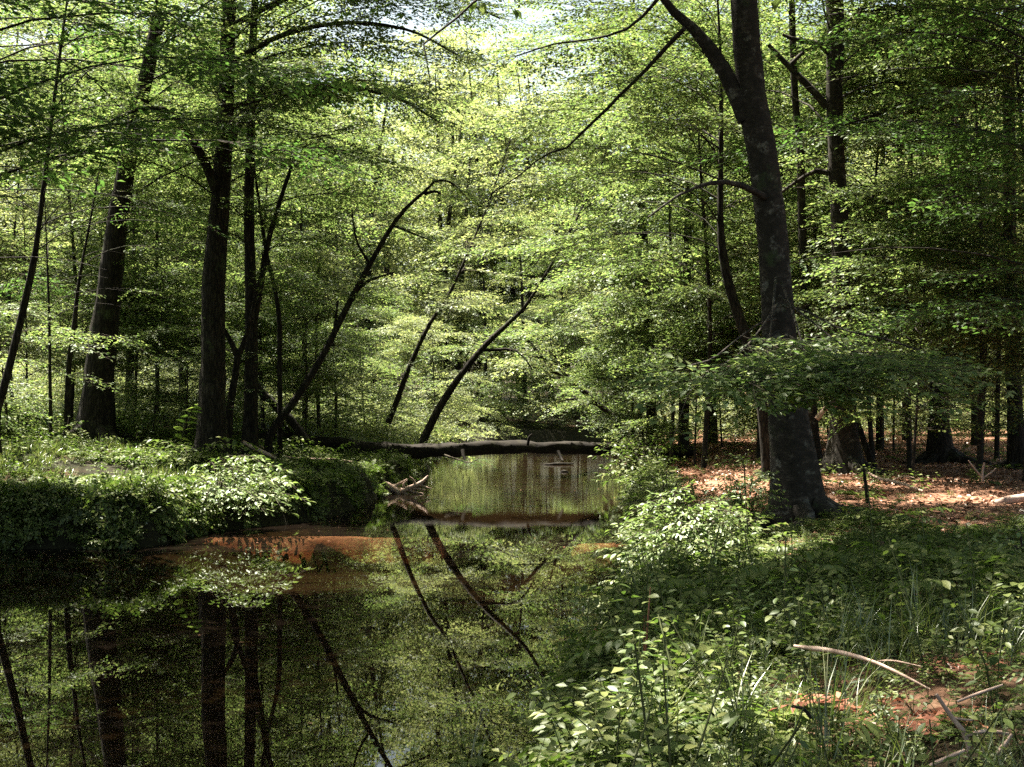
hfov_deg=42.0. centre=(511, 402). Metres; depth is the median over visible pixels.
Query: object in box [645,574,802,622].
ash plant
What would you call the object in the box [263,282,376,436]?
sapling
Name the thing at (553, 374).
arching tree
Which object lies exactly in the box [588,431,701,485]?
creek shrub
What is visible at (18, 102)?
tulip tree
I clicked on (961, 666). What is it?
plant
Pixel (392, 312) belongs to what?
young beech
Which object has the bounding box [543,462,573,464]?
floating stick
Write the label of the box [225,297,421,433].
young beech
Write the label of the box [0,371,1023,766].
ground
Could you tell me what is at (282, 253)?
pole beech
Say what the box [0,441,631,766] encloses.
water
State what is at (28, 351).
young beech
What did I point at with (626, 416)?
young beech
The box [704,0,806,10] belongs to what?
beech tree
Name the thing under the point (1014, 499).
fallen log
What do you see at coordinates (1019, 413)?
young beech
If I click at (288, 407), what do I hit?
leaning tree
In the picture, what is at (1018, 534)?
seedling
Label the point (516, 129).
elm tree
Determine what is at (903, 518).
ash plant
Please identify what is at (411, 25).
sky
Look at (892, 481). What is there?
fallen branch
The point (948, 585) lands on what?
ash plant
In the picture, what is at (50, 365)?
sapling
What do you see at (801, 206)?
tree
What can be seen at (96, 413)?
oak tree
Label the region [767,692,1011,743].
dead fern
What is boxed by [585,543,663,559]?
ash plant
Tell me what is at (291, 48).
beech tree
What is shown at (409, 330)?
young beech
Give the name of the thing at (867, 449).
leaning sapling
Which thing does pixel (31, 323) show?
ash tree
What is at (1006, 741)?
fallen branch
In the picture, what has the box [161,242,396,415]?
young beech
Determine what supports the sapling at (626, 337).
on the ground at (552, 433)
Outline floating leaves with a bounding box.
[30,483,608,723]
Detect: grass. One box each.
[0,409,446,525]
[558,560,1023,766]
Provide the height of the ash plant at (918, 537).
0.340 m
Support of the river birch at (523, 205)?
on the ground at (552, 433)
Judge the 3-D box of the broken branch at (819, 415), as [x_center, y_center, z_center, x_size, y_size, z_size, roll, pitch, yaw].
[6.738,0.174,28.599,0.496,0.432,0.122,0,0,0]
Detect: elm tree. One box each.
[0,0,185,319]
[27,0,292,410]
[393,97,574,401]
[477,0,752,444]
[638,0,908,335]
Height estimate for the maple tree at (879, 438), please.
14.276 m
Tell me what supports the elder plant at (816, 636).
on the ground at (552, 433)
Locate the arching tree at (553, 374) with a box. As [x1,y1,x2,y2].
[481,313,622,439]
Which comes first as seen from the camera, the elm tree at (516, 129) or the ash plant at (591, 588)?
the ash plant at (591, 588)
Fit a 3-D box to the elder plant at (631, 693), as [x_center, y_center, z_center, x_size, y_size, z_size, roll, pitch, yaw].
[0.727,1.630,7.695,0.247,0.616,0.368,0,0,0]
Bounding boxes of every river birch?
[346,90,585,438]
[418,64,740,443]
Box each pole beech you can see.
[0,0,234,421]
[0,68,97,410]
[6,101,241,423]
[24,0,302,416]
[130,48,407,428]
[188,84,457,430]
[521,82,817,464]
[528,155,742,458]
[531,0,876,467]
[582,0,944,458]
[647,1,1001,413]
[690,0,1022,457]
[715,0,1023,468]
[793,0,1023,473]
[816,0,1023,481]
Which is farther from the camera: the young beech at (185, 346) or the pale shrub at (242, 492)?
the young beech at (185, 346)
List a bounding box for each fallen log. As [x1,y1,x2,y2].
[232,422,693,469]
[994,493,1023,503]
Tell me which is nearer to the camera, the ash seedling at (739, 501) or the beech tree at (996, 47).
the ash seedling at (739, 501)
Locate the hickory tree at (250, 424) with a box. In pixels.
[77,0,497,455]
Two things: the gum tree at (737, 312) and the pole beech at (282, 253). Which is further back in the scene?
the pole beech at (282, 253)
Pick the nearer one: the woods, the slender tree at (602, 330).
the slender tree at (602, 330)
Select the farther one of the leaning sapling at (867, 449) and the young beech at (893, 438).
the young beech at (893, 438)
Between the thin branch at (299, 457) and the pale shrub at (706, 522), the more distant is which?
the thin branch at (299, 457)
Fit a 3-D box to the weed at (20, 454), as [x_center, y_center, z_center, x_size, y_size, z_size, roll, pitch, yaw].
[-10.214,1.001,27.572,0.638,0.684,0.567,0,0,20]
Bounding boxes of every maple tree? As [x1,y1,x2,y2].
[1,0,549,458]
[176,133,420,422]
[407,213,553,414]
[507,219,622,412]
[743,58,1003,450]
[896,114,1023,435]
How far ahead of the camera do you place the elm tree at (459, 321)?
102.33 m
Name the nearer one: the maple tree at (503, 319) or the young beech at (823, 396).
the young beech at (823, 396)
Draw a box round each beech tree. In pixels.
[84,0,383,411]
[374,0,1016,533]
[455,212,592,421]
[484,0,823,458]
[612,38,869,435]
[667,0,1022,475]
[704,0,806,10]
[807,1,1022,440]
[874,11,1023,198]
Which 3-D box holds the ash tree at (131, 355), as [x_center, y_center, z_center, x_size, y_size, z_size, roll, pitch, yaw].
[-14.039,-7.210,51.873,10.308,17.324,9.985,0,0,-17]
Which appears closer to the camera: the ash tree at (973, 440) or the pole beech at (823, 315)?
the pole beech at (823, 315)
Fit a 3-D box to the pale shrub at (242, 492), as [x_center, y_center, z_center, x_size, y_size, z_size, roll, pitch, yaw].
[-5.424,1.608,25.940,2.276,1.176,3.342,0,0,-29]
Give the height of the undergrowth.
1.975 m
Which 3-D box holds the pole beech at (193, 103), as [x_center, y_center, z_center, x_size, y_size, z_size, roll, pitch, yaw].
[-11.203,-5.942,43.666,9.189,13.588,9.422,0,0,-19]
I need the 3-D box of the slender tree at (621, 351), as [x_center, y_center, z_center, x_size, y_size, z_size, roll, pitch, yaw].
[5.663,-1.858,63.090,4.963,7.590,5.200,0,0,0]
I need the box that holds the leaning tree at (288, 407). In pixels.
[264,179,502,458]
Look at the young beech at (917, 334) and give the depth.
26.36 m
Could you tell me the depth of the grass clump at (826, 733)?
6.63 m
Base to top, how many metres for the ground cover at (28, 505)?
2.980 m
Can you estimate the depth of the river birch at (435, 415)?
44.90 m
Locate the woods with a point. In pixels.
(398, 252)
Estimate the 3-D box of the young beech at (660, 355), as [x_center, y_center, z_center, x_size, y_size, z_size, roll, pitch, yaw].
[5.025,-0.726,37.648,5.739,5.162,6.674,0,0,-35]
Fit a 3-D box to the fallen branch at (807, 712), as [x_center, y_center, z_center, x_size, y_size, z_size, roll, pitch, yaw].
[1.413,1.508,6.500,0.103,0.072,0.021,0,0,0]
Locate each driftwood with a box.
[384,479,407,493]
[401,475,430,493]
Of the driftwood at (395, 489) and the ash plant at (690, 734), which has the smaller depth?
the ash plant at (690, 734)
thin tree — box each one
[175,92,416,460]
[868,128,1023,459]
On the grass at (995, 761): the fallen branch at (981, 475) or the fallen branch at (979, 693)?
the fallen branch at (979, 693)
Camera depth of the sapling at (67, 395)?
32.06 m
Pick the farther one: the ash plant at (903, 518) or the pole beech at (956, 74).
the pole beech at (956, 74)
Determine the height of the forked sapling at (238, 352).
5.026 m
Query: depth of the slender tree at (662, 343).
59.93 m
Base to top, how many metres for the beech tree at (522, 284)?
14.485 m
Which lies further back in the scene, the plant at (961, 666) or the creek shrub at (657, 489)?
the creek shrub at (657, 489)
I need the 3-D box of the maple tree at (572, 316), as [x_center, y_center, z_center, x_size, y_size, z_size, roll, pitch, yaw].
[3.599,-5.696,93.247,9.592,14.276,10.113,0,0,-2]
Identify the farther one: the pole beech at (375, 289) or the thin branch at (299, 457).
the pole beech at (375, 289)
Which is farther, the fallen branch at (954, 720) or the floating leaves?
the floating leaves
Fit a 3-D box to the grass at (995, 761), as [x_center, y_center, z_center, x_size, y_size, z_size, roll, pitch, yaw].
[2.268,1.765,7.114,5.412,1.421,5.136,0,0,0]
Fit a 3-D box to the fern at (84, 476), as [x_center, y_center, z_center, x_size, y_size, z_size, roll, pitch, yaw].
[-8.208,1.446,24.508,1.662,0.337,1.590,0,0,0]
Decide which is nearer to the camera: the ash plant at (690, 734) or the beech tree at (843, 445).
the ash plant at (690, 734)
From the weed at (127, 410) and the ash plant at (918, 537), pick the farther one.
the weed at (127, 410)
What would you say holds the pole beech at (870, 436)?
on the ground at (552, 433)
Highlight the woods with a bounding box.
[0,0,1023,416]
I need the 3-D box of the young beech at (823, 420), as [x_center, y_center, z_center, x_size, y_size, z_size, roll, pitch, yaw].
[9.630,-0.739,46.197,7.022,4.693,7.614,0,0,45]
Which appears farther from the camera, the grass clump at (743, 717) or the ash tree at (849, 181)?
the ash tree at (849, 181)
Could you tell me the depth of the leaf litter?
26.73 m
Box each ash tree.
[0,14,185,372]
[18,7,261,410]
[140,89,326,399]
[468,151,626,408]
[548,7,828,443]
[754,79,908,342]
[825,24,1023,445]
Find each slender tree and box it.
[0,0,242,456]
[579,281,639,424]
[583,291,660,431]
[600,307,665,424]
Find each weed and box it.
[0,435,26,459]
[81,444,107,473]
[116,407,128,437]
[143,470,164,482]
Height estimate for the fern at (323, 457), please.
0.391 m
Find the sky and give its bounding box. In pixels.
[0,0,1023,372]
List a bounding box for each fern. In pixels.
[34,471,114,487]
[288,454,344,461]
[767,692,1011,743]
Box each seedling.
[705,452,791,529]
[988,527,1023,554]
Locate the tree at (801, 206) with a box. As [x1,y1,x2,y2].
[671,0,966,462]
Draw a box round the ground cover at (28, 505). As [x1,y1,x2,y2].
[0,404,475,550]
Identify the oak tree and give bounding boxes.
[0,0,398,312]
[0,0,443,445]
[700,0,1023,464]
[716,0,1023,469]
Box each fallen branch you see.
[243,441,275,458]
[258,380,308,442]
[791,705,811,718]
[793,644,930,689]
[868,472,923,491]
[929,749,964,765]
[935,693,1008,758]
[957,684,1002,702]
[968,460,996,480]
[996,733,1012,755]
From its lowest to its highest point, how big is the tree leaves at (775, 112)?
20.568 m
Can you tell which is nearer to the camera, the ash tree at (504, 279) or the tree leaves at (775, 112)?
the tree leaves at (775, 112)
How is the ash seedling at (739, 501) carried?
on the ground at (552, 433)
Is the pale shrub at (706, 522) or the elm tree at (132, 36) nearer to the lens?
the pale shrub at (706, 522)
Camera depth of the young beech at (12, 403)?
31.44 m
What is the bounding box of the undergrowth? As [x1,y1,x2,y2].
[491,434,1023,766]
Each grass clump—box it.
[442,696,499,766]
[612,648,721,741]
[669,640,783,761]
[733,644,918,763]
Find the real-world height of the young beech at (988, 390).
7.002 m
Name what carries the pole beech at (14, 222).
on the ground at (552, 433)
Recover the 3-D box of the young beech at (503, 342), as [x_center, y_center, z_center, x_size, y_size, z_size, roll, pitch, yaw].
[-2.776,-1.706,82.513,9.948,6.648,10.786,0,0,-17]
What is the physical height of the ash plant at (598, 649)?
0.305 m
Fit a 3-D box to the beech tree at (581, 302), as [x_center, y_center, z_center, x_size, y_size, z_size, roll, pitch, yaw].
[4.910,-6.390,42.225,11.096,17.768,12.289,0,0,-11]
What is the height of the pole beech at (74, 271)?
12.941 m
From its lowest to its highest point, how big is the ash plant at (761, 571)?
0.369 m
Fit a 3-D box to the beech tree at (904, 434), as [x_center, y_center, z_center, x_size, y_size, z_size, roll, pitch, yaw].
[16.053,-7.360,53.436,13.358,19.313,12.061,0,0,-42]
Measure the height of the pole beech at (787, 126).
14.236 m
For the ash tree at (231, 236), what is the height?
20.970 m
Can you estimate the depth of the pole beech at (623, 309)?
39.75 m
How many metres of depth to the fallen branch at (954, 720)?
5.99 m
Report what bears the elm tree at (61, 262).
on the ground at (552, 433)
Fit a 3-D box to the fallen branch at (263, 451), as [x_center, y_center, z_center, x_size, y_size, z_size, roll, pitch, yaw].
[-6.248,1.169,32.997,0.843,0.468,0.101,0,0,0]
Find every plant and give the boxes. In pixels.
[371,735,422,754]
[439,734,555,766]
[542,590,593,641]
[556,574,712,605]
[568,617,792,666]
[573,618,626,701]
[580,697,828,764]
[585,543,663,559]
[604,583,689,679]
[618,630,657,714]
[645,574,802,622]
[721,559,927,588]
[724,564,797,633]
[762,596,828,691]
[766,541,987,580]
[836,506,961,527]
[872,554,1023,615]
[879,522,1019,558]
[905,647,1009,677]
[943,593,1023,712]
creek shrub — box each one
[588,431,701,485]
[610,470,717,522]
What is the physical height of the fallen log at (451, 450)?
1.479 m
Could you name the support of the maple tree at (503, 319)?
on the ground at (552, 433)
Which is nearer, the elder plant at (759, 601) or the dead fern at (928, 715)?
the dead fern at (928, 715)
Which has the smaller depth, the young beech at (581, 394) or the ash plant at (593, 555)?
the ash plant at (593, 555)
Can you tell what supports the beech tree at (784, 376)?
on the ground at (552, 433)
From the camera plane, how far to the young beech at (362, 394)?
55.24 m
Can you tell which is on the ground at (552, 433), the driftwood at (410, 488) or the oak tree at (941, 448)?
the oak tree at (941, 448)
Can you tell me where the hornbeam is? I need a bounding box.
[646,0,1023,353]
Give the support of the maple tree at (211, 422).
on the ground at (552, 433)
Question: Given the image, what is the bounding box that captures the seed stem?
[642,588,650,659]
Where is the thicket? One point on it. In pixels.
(59, 394)
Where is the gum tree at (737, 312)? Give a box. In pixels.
[490,0,916,483]
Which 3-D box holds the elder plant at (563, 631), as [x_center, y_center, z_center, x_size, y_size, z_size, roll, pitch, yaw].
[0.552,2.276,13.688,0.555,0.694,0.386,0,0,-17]
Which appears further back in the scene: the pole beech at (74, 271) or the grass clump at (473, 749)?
the pole beech at (74, 271)
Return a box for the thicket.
[0,339,1023,463]
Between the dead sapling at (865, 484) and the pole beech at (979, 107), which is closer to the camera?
the dead sapling at (865, 484)
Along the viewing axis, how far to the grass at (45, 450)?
28.82 m
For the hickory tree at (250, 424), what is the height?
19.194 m
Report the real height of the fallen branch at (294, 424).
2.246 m
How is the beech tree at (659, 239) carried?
on the ground at (552, 433)
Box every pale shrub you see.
[176,455,313,517]
[604,479,767,570]
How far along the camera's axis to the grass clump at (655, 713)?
7.12 m
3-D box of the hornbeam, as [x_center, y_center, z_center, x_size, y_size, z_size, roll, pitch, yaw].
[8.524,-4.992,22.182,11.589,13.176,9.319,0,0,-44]
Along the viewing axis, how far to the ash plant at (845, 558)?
11.47 m
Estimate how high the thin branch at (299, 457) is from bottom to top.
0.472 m
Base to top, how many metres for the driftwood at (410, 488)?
0.600 m
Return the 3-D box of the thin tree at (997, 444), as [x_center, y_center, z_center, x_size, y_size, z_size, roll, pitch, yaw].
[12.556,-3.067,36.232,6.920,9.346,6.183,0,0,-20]
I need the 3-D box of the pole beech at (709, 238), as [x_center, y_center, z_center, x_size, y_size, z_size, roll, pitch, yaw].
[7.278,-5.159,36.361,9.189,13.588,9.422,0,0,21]
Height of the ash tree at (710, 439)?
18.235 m
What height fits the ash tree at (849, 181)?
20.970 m
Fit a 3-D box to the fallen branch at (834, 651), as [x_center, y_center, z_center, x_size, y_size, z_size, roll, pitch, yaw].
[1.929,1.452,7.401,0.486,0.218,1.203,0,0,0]
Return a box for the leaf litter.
[665,438,1023,574]
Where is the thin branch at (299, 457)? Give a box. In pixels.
[259,445,351,461]
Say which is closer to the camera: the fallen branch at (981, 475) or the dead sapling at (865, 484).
the dead sapling at (865, 484)
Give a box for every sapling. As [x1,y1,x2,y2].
[0,131,205,437]
[0,166,154,440]
[225,265,323,451]
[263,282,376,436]
[593,226,742,400]
[714,164,1021,466]
[863,468,868,503]
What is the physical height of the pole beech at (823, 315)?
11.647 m
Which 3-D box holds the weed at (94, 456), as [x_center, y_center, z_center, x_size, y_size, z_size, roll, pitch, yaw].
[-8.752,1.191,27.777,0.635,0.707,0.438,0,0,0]
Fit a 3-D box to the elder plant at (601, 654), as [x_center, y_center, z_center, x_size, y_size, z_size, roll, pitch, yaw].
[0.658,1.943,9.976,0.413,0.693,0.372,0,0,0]
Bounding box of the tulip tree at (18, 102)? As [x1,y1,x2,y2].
[0,0,417,205]
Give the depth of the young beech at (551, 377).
86.13 m
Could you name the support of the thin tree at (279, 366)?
on the ground at (552, 433)
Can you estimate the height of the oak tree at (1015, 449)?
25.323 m
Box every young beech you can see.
[0,186,157,424]
[0,301,123,431]
[41,239,275,433]
[58,320,284,442]
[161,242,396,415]
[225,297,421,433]
[276,291,434,402]
[289,329,458,430]
[364,313,499,438]
[414,320,557,425]
[438,308,592,409]
[488,316,641,426]
[536,334,675,455]
[558,347,732,458]
[598,242,757,446]
[600,284,818,465]
[678,331,872,436]
[741,247,923,439]
[792,205,1023,478]
[851,241,1003,450]
[853,227,1023,460]
[876,216,1023,429]
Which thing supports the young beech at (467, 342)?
on the ground at (552, 433)
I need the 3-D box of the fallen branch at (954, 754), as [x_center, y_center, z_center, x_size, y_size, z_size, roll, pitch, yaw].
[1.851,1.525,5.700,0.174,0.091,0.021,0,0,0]
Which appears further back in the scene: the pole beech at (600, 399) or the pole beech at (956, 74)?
the pole beech at (600, 399)
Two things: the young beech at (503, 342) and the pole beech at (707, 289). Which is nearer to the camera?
the pole beech at (707, 289)
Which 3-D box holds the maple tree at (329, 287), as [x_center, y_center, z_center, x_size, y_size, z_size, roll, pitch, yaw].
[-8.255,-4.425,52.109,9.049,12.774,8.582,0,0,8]
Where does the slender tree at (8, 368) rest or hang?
on the ground at (552, 433)
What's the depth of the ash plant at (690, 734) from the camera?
6.98 m
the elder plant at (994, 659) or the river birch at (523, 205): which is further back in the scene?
the river birch at (523, 205)
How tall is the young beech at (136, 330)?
5.433 m
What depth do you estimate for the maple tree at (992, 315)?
61.98 m
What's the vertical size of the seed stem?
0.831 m
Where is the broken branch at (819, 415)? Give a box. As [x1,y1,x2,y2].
[815,401,836,419]
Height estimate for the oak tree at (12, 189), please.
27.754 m
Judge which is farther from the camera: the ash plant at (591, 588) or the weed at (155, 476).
the weed at (155, 476)
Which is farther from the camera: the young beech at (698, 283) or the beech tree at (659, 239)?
the beech tree at (659, 239)
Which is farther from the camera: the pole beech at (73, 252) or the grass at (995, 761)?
the pole beech at (73, 252)
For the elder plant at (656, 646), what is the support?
on the ground at (552, 433)

